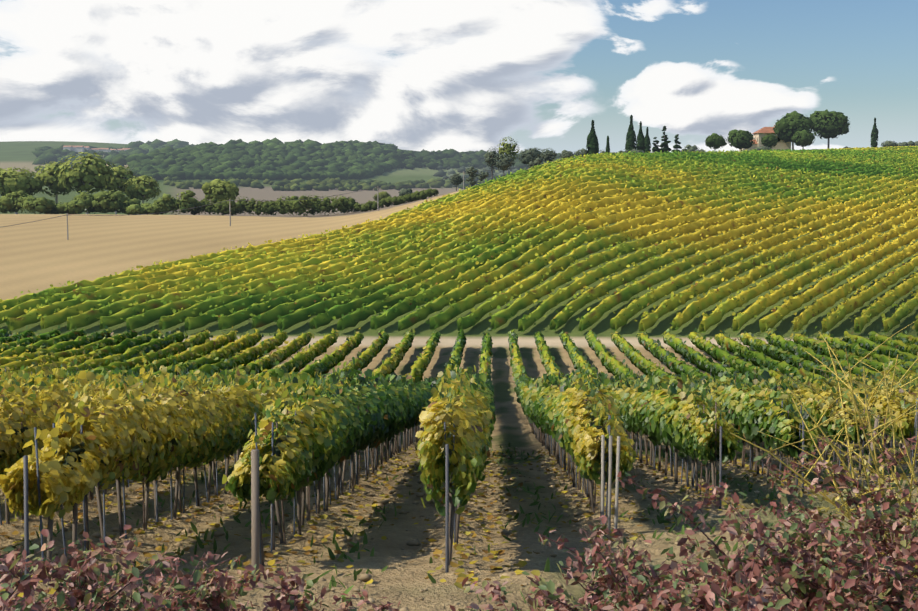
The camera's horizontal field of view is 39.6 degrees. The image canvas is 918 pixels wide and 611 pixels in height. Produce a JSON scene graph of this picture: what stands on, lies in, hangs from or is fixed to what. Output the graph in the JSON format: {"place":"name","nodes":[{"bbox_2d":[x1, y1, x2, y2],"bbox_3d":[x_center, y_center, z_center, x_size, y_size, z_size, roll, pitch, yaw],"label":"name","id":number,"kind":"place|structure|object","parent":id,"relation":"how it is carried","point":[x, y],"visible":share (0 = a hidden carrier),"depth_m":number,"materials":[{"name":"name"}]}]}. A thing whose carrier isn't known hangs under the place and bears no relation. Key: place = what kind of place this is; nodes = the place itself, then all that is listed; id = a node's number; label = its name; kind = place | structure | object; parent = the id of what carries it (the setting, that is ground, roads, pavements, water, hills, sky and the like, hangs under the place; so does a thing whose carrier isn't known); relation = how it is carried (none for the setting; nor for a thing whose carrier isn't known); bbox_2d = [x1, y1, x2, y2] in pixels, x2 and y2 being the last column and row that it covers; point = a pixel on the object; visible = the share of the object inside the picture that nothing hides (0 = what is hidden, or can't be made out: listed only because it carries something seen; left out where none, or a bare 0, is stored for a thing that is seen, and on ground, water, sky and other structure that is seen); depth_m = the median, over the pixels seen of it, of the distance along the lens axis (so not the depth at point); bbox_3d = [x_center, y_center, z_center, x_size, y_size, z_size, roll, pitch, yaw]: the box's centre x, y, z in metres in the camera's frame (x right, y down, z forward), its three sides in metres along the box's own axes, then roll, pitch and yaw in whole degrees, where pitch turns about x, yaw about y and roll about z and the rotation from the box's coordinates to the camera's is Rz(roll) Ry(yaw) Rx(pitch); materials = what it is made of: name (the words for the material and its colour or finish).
{"place":"outdoors","nodes":[
{"label":"outdoors","id":0,"kind":"place"},
{"bbox_2d":[0,141,917,610],"bbox_3d":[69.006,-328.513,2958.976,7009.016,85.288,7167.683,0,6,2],"label":"ground","id":1,"kind":"structure","parent":0,"point":[40,253],"depth_m":32.71,"materials":[{"name":"beige soil"}]},
{"bbox_2d":[63,146,130,153],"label":"village","id":2,"kind":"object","parent":1,"relation":"on","point":[77,148],"visible":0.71,"depth_m":2096.07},
{"bbox_2d":[3,157,557,239],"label":"power line","id":3,"kind":"object","parent":1,"relation":"on","point":[377,187],"visible":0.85,"depth_m":189.67,"materials":[{"name":"grey"}]},
{"bbox_2d":[0,146,917,332],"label":"hill vine rows","id":4,"kind":"object","parent":1,"relation":"on","point":[156,308],"visible":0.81,"depth_m":141.07,"materials":[{"name":"green plant"}]},
{"bbox_2d":[0,367,917,577],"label":"vineyard posts","id":5,"kind":"object","parent":1,"relation":"on","point":[452,520],"visible":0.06,"depth_m":19.57,"materials":[{"name":"grey wood"}]},
{"bbox_2d":[0,325,917,518],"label":"vine","id":6,"kind":"object","parent":5,"relation":"attached to","point":[346,413],"depth_m":22.09,"materials":[{"name":"green plant"}]},
{"bbox_2d":[0,443,917,610],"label":"fallen leaves","id":7,"kind":"object","parent":1,"relation":"on","point":[461,577],"visible":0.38,"depth_m":19.86,"materials":[{"name":"plant"}]},
{"bbox_2d":[0,445,917,610],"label":"grass tufts","id":8,"kind":"object","parent":1,"relation":"on","point":[368,577],"visible":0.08,"depth_m":20.89,"materials":[{"name":"plant"}]},
{"bbox_2d":[0,322,917,610],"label":"shrub","id":9,"kind":"object","parent":1,"relation":"on","point":[854,549],"depth_m":9.20,"materials":[{"name":"brown plant"}]},
{"bbox_2d":[0,109,917,215],"bbox_3d":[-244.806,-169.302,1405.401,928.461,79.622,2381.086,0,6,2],"label":"trees","id":10,"kind":"object","parent":1,"relation":"on","point":[233,164],"visible":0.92,"depth_m":403.61,"materials":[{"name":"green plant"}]},
{"bbox_2d":[0,328,917,394],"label":"vine rows","id":11,"kind":"object","parent":1,"relation":"on","point":[418,364],"visible":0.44,"depth_m":94.40,"materials":[{"name":"green plant"}]},
{"bbox_2d":[739,125,790,151],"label":"farmhouse","id":12,"kind":"object","parent":1,"relation":"on","point":[766,131],"visible":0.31,"depth_m":389.79,"materials":[{"name":"beige paint"}]},
{"bbox_2d":[0,0,917,156],"label":"sky","id":13,"kind":"structure","parent":0,"point":[414,75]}
]}

